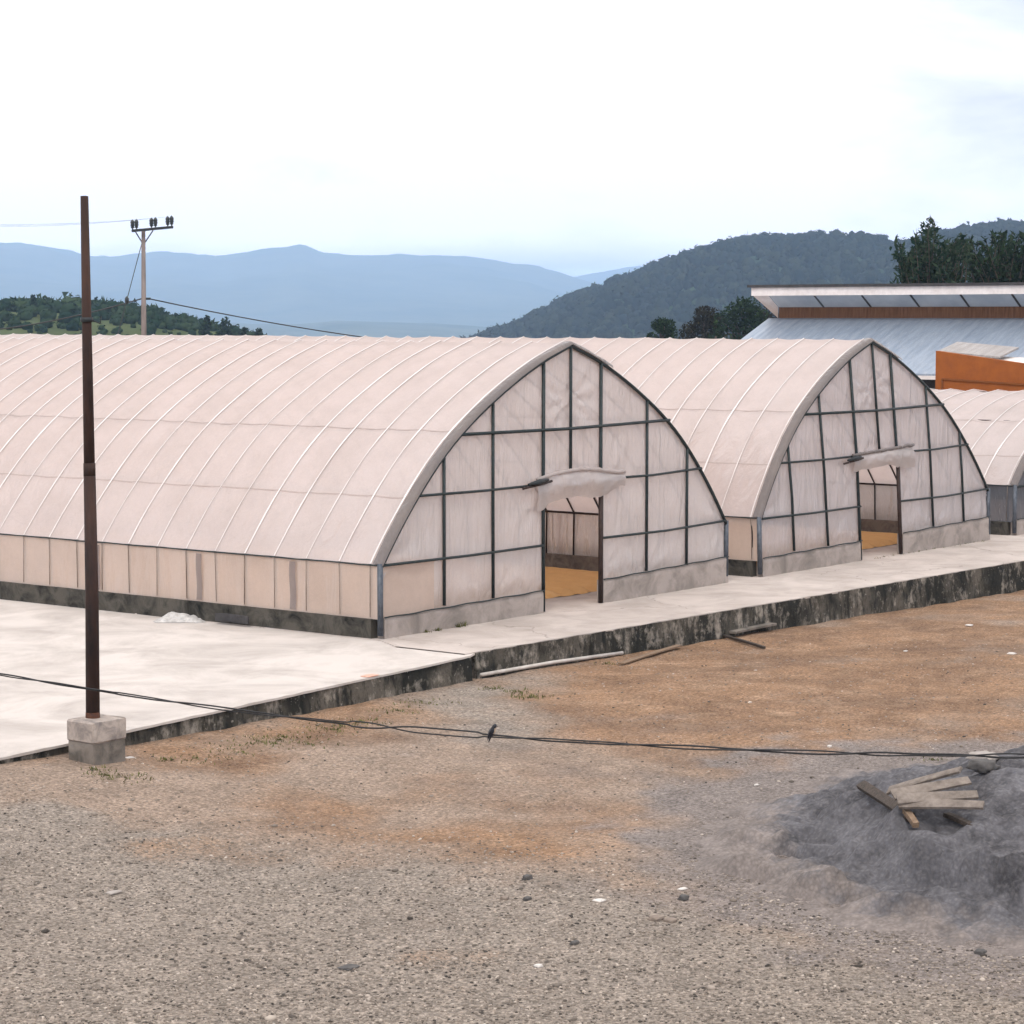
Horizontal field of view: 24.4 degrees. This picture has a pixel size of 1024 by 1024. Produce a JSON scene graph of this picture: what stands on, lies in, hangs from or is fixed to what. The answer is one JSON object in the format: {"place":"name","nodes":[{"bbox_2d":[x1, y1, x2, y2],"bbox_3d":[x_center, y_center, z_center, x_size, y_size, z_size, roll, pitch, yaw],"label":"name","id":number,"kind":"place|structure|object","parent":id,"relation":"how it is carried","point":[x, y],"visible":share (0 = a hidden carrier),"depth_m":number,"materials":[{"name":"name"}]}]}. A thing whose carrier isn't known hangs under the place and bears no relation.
{"place":"outdoors","nodes":[
{"label":"outdoors","id":0,"kind":"place"},
{"bbox_2d":[0,311,215,335],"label":"scrub hill","id":1,"kind":"structure","parent":0,"point":[125,327],"depth_m":345.83,"materials":[{"name":"green plant"}]},
{"bbox_2d":[9,303,17,311],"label":"hill tree","id":2,"kind":"object","parent":1,"relation":"on","point":[13,308],"visible":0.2,"depth_m":364.74,"materials":[{"name":"green plant"}]},
{"bbox_2d":[30,294,37,307],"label":"hill tree","id":3,"kind":"object","parent":1,"relation":"on","point":[33,298],"visible":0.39,"depth_m":359.93,"materials":[{"name":"green plant"}]},
{"bbox_2d":[0,292,266,335],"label":"bushes","id":4,"kind":"object","parent":1,"relation":"on","point":[49,308],"visible":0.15,"depth_m":356.67,"materials":[{"name":"green plant"}]},
{"bbox_2d":[198,315,212,335],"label":"hill tree","id":5,"kind":"object","parent":1,"relation":"on","point":[206,327],"visible":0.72,"depth_m":339.67,"materials":[{"name":"green plant"}]},
{"bbox_2d":[213,316,233,335],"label":"hill tree","id":6,"kind":"object","parent":1,"relation":"on","point":[225,329],"visible":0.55,"depth_m":334.76,"materials":[{"name":"green plant"}]},
{"bbox_2d":[239,326,247,335],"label":"hill tree","id":7,"kind":"object","parent":1,"relation":"on","point":[244,330],"visible":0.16,"depth_m":329.85,"materials":[{"name":"green plant"}]},
{"bbox_2d":[255,328,262,335],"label":"hill tree","id":8,"kind":"object","parent":1,"relation":"on","point":[258,332],"visible":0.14,"depth_m":329.75,"materials":[{"name":"green plant"}]},
{"bbox_2d":[0,599,483,759],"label":"drying floor","id":9,"kind":"structure","parent":0,"point":[225,665],"depth_m":32.40,"materials":[{"name":"concrete"}]},
{"bbox_2d":[154,612,205,622],"bbox_3d":[-5.198,1.637,37.172,0.854,0.138,0.483,0,5,1],"label":"pile","id":10,"kind":"object","parent":9,"relation":"on","point":[172,617],"visible":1,"depth_m":37.04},
{"bbox_2d":[215,613,248,623],"bbox_3d":[-4.326,1.643,36.597,0.700,0.126,0.030,4,6,37],"label":"plank","id":11,"kind":"object","parent":9,"relation":"on","point":[242,619],"visible":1,"depth_m":36.57,"materials":[{"name":"grey wood"}]},
{"bbox_2d":[361,674,377,676],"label":"litter","id":12,"kind":"object","parent":9,"relation":"on","point":[369,675],"visible":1,"depth_m":31.41,"materials":[{"name":"white paper"}]},
{"bbox_2d":[0,242,590,326],"bbox_3d":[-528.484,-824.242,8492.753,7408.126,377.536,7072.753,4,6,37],"label":"mountain","id":13,"kind":"structure","parent":0,"point":[299,284],"depth_m":6999.07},
{"bbox_2d":[218,321,486,337],"bbox_3d":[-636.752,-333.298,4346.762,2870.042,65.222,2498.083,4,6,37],"label":"foothill","id":14,"kind":"structure","parent":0,"point":[383,329],"depth_m":4210.33,"materials":[{"name":"blue"}]},
{"bbox_2d":[0,590,1023,1023],"bbox_3d":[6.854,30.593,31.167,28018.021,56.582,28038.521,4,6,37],"label":"ground","id":15,"kind":"structure","parent":0,"point":[996,620],"depth_m":23.54,"materials":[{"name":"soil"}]},
{"bbox_2d":[67,196,125,764],"bbox_3d":[-4.662,-0.309,26.132,0.702,6.348,0.624,4,6,37],"label":"pole","id":16,"kind":"object","parent":15,"relation":"on","point":[95,736],"visible":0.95,"depth_m":26.22,"materials":[{"name":"brown metal"}]},
{"bbox_2d":[105,890,122,894],"bbox_3d":[-3.514,3.356,20.906,0.091,0.019,0.137,4,6,37],"label":"stone","id":17,"kind":"object","parent":15,"relation":"on","point":[112,892],"visible":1,"depth_m":20.88,"materials":[{"name":"stone"}]},
{"bbox_2d":[130,216,173,334],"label":"utility pole","id":18,"kind":"object","parent":15,"relation":"on","point":[143,278],"visible":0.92,"depth_m":101.91,"materials":[{"name":"grey concrete"}]},
{"bbox_2d":[0,298,140,329],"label":"power line","id":19,"kind":"object","parent":18,"relation":"attached to","point":[68,317],"visible":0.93,"depth_m":108.23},
{"bbox_2d":[1,218,151,225],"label":"power line","id":20,"kind":"object","parent":18,"relation":"attached to","point":[56,224],"visible":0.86,"depth_m":88.79,"materials":[{"name":"grey metal"}]},
{"bbox_2d":[7,217,161,224],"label":"power line","id":21,"kind":"object","parent":18,"relation":"attached to","point":[65,223],"visible":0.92,"depth_m":89.71,"materials":[{"name":"grey metal"}]},
{"bbox_2d":[118,247,140,332],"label":"guy wire","id":22,"kind":"object","parent":18,"relation":"attached to","point":[126,300],"visible":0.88,"depth_m":100.73,"materials":[{"name":"grey metal"}]},
{"bbox_2d":[151,299,362,336],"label":"power line","id":23,"kind":"object","parent":18,"relation":"attached to","point":[253,319],"visible":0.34,"depth_m":108.99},
{"bbox_2d":[0,657,472,763],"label":"retaining wall","id":24,"kind":"structure","parent":15,"relation":"on","point":[442,675],"depth_m":30.41,"materials":[{"name":"concrete"}]},
{"bbox_2d":[338,964,359,970],"bbox_3d":[-1.283,3.581,18.642,0.109,0.019,0.156,4,6,37],"label":"stone","id":25,"kind":"object","parent":15,"relation":"on","point":[347,967],"visible":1,"depth_m":18.63,"materials":[{"name":"grey stone"}]},
{"bbox_2d":[500,895,508,900],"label":"stone","id":26,"kind":"object","parent":15,"relation":"on","point":[504,897],"visible":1,"depth_m":20.70,"materials":[{"name":"beige stone"}]},
{"bbox_2d":[522,896,531,900],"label":"stone","id":27,"kind":"object","parent":15,"relation":"on","point":[526,898],"visible":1,"depth_m":20.66,"materials":[{"name":"grey stone"}]},
{"bbox_2d":[522,874,532,880],"bbox_3d":[0.137,3.300,21.372,0.060,0.050,0.097,4,6,37],"label":"stone","id":28,"kind":"object","parent":15,"relation":"on","point":[525,877],"visible":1,"depth_m":21.35,"materials":[{"name":"grey stone"}]},
{"bbox_2d":[81,540,982,785],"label":"grass","id":29,"kind":"structure","parent":15,"relation":"on","point":[337,729],"depth_m":28.26,"materials":[{"name":"green plant"}]},
{"bbox_2d":[480,651,623,676],"bbox_3d":[0.621,2.236,34.959,0.056,0.106,3.353,4,6,39],"label":"pipe","id":30,"kind":"object","parent":15,"relation":"on","point":[550,663],"visible":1,"depth_m":34.86,"materials":[{"name":"plastic"}]},
{"bbox_2d":[569,940,579,944],"bbox_3d":[0.510,3.513,19.316,0.051,0.032,0.090,4,6,37],"label":"stone","id":31,"kind":"object","parent":15,"relation":"on","point":[575,942],"visible":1,"depth_m":19.30,"materials":[{"name":"grey stone"}]},
{"bbox_2d":[135,534,1023,654],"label":"walkway","id":32,"kind":"structure","parent":15,"relation":"on","point":[560,617],"depth_m":40.05,"materials":[{"name":"concrete"}]},
{"bbox_2d":[0,337,728,638],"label":"greenhouse","id":33,"kind":"object","parent":32,"relation":"on","point":[381,489],"visible":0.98,"depth_m":38.38,"materials":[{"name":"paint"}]},
{"bbox_2d":[0,333,990,576],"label":"greenhouse","id":34,"kind":"object","parent":32,"relation":"on","point":[808,454],"visible":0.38,"depth_m":46.11,"materials":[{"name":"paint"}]},
{"bbox_2d":[545,567,597,598],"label":"drying grain","id":35,"kind":"object","parent":32,"relation":"on","point":[563,582],"visible":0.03,"depth_m":41.85},
{"bbox_2d":[861,531,896,548],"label":"drying grain","id":36,"kind":"object","parent":32,"relation":"on","point":[874,539],"visible":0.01,"depth_m":49.93},
{"bbox_2d":[930,388,1023,534],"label":"greenhouse","id":37,"kind":"object","parent":32,"relation":"on","point":[990,424],"visible":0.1,"depth_m":52.99,"materials":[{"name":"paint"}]},
{"bbox_2d":[592,898,605,901],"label":"litter","id":38,"kind":"object","parent":15,"relation":"on","point":[599,900],"visible":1,"depth_m":20.62,"materials":[{"name":"white paper"}]},
{"bbox_2d":[618,644,681,664],"bbox_3d":[2.115,2.167,36.110,0.102,0.041,2.305,2,5,26],"label":"plank","id":39,"kind":"object","parent":15,"relation":"on","point":[648,654],"visible":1,"depth_m":35.99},
{"bbox_2d":[647,914,663,920],"bbox_3d":[1.220,3.437,20.051,0.096,0.037,0.133,4,6,37],"label":"stone","id":40,"kind":"object","parent":15,"relation":"on","point":[656,917],"visible":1,"depth_m":20.02,"materials":[{"name":"beige stone"}]},
{"bbox_2d":[646,316,678,338],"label":"tree","id":41,"kind":"object","parent":15,"relation":"on","point":[661,329],"visible":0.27,"depth_m":149.66,"materials":[{"name":"green plant"}]},
{"bbox_2d":[663,917,677,922],"bbox_3d":[1.338,3.449,20.021,0.095,0.032,0.094,4,6,37],"label":"stone","id":42,"kind":"object","parent":15,"relation":"on","point":[671,920],"visible":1,"depth_m":19.99,"materials":[{"name":"beige stone"}]},
{"bbox_2d":[678,894,688,900],"bbox_3d":[1.503,3.379,20.754,0.072,0.047,0.083,4,6,37],"label":"stone","id":43,"kind":"object","parent":15,"relation":"on","point":[683,897],"visible":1,"depth_m":20.73,"materials":[{"name":"grey stone"}]},
{"bbox_2d":[678,305,729,338],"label":"tree","id":44,"kind":"object","parent":15,"relation":"on","point":[706,322],"visible":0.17,"depth_m":164.49,"materials":[{"name":"green plant"}]},
{"bbox_2d":[706,295,769,339],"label":"tree","id":45,"kind":"object","parent":15,"relation":"on","point":[747,318],"visible":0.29,"depth_m":159.08,"materials":[{"name":"green plant"}]},
{"bbox_2d":[723,635,765,648],"bbox_3d":[3.692,2.063,37.705,0.051,0.053,1.370,-2,5,-22],"label":"stick","id":46,"kind":"object","parent":15,"relation":"on","point":[745,641],"visible":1,"depth_m":37.65,"materials":[{"name":"wood"}]},
{"bbox_2d":[471,561,1023,678],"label":"retaining wall","id":47,"kind":"structure","parent":15,"relation":"on","point":[954,587],"depth_m":39.41,"materials":[{"name":"concrete"}]},
{"bbox_2d":[729,623,776,633],"bbox_3d":[3.956,1.908,38.909,0.143,0.060,1.201,4,6,39],"label":"pipe","id":48,"kind":"object","parent":15,"relation":"on","point":[749,628],"visible":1,"depth_m":38.82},
{"bbox_2d":[750,306,778,322],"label":"tree","id":49,"kind":"object","parent":15,"relation":"on","point":[769,315],"visible":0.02,"depth_m":169.66,"materials":[{"name":"green plant"}]},
{"bbox_2d":[693,745,1023,956],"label":"sand pile","id":50,"kind":"object","parent":15,"relation":"on","point":[865,861],"visible":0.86,"depth_m":21.26,"materials":[{"name":"grey sand"}]},
{"bbox_2d":[856,780,915,821],"bbox_3d":[3.511,2.715,22.298,0.111,0.104,1.599,-1,5,-8],"label":"plank","id":51,"kind":"object","parent":50,"relation":"on","point":[879,796],"visible":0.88,"depth_m":22.44,"materials":[{"name":"brown wood"}]},
{"bbox_2d":[886,766,961,794],"bbox_3d":[3.857,2.517,22.191,0.768,0.349,0.120,4,6,37],"label":"plank","id":52,"kind":"object","parent":51,"relation":"on","point":[937,775],"visible":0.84,"depth_m":22.14,"materials":[{"name":"brown wood"}]},
{"bbox_2d":[902,809,918,827],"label":"plank","id":53,"kind":"object","parent":50,"relation":"on","point":[909,815],"visible":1,"depth_m":21.37,"materials":[{"name":"brown wood"}]},
{"bbox_2d":[890,776,971,800],"bbox_3d":[3.845,2.535,21.749,0.748,0.183,0.136,-1,5,-10],"label":"plank","id":54,"kind":"object","parent":50,"relation":"on","point":[940,785],"visible":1,"depth_m":21.74,"materials":[{"name":"wood"}]},
{"bbox_2d":[899,798,984,809],"bbox_3d":[3.879,2.644,21.391,0.762,0.118,0.136,2,5,22],"label":"plank","id":55,"kind":"object","parent":50,"relation":"on","point":[930,803],"visible":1,"depth_m":21.35,"materials":[{"name":"brown wood"}]},
{"bbox_2d":[896,790,978,805],"bbox_3d":[3.863,2.594,21.520,0.730,0.131,0.141,0,5,3],"label":"plank","id":56,"kind":"object","parent":55,"relation":"on","point":[905,798],"visible":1,"depth_m":21.50,"materials":[{"name":"brown wood"}]},
{"bbox_2d":[943,812,971,825],"bbox_3d":[4.051,2.791,21.405,0.072,0.077,0.416,-2,5,-27],"label":"plank","id":57,"kind":"object","parent":50,"relation":"on","point":[957,819],"visible":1,"depth_m":21.41,"materials":[{"name":"brown wood"}]},
{"bbox_2d":[966,750,998,759],"bbox_3d":[4.565,2.371,22.945,0.259,0.082,0.258,4,6,37],"label":"concrete chunk","id":58,"kind":"object","parent":50,"relation":"on","point":[978,752],"visible":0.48,"depth_m":22.89,"materials":[{"name":"grey concrete"}]},
{"bbox_2d":[965,758,1000,772],"bbox_3d":[4.444,2.392,22.342,0.251,0.105,0.250,4,6,37],"label":"concrete chunk","id":59,"kind":"object","parent":50,"relation":"on","point":[984,765],"visible":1,"depth_m":22.25,"materials":[{"name":"concrete"}]},
{"bbox_2d":[741,282,1023,389],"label":"hall","id":60,"kind":"structure","parent":15,"relation":"on","point":[915,327],"depth_m":71.40,"materials":[{"name":"grey metal"}]},
{"bbox_2d":[889,216,976,283],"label":"feathery tree","id":61,"kind":"object","parent":15,"relation":"on","point":[927,266],"visible":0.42,"depth_m":94.81,"materials":[{"name":"green plant"}]},
{"bbox_2d":[935,342,1023,391],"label":"outbuilding","id":62,"kind":"structure","parent":15,"relation":"on","point":[964,366],"depth_m":64.76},
{"bbox_2d":[974,948,986,954],"bbox_3d":[3.773,3.544,19.083,0.079,0.040,0.108,4,6,37],"label":"stone","id":63,"kind":"object","parent":15,"relation":"on","point":[977,951],"visible":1,"depth_m":19.05,"materials":[{"name":"grey stone"}]},
{"bbox_2d":[952,229,1023,282],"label":"feathery tree","id":64,"kind":"object","parent":15,"relation":"on","point":[999,267],"visible":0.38,"depth_m":100.31,"materials":[{"name":"green plant"}]},
{"bbox_2d":[0,673,1023,758],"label":"overhead cable","id":65,"kind":"object","parent":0,"point":[552,739],"visible":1,"depth_m":22.43,"materials":[{"name":"black rubber"}]},
{"bbox_2d":[487,724,497,741],"bbox_3d":[-0.196,2.112,22.631,0.094,0.178,0.083,4,6,37],"label":"bird","id":66,"kind":"object","parent":65,"relation":"on","point":[492,731],"visible":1,"depth_m":22.61},
{"bbox_2d":[0,0,1023,276],"label":"sky","id":67,"kind":"structure","parent":0,"point":[574,138],"materials":[{"name":"white"}]},
{"bbox_2d":[575,266,642,284],"bbox_3d":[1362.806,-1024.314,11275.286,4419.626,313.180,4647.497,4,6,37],"label":"mountain","id":68,"kind":"structure","parent":0,"point":[600,278],"depth_m":11136.26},
{"bbox_2d":[572,256,883,337],"bbox_3d":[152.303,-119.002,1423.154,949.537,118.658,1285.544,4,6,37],"label":"wooded hill","id":69,"kind":"structure","parent":0,"point":[717,299],"depth_m":1226.89,"materials":[{"name":"green plant"}]},
{"bbox_2d":[459,218,1023,338],"bbox_3d":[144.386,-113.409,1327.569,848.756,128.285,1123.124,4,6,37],"label":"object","id":70,"kind":"object","parent":69,"relation":"on","point":[649,292],"visible":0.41,"depth_m":1259.35,"materials":[{"name":"green plant"}]}
]}

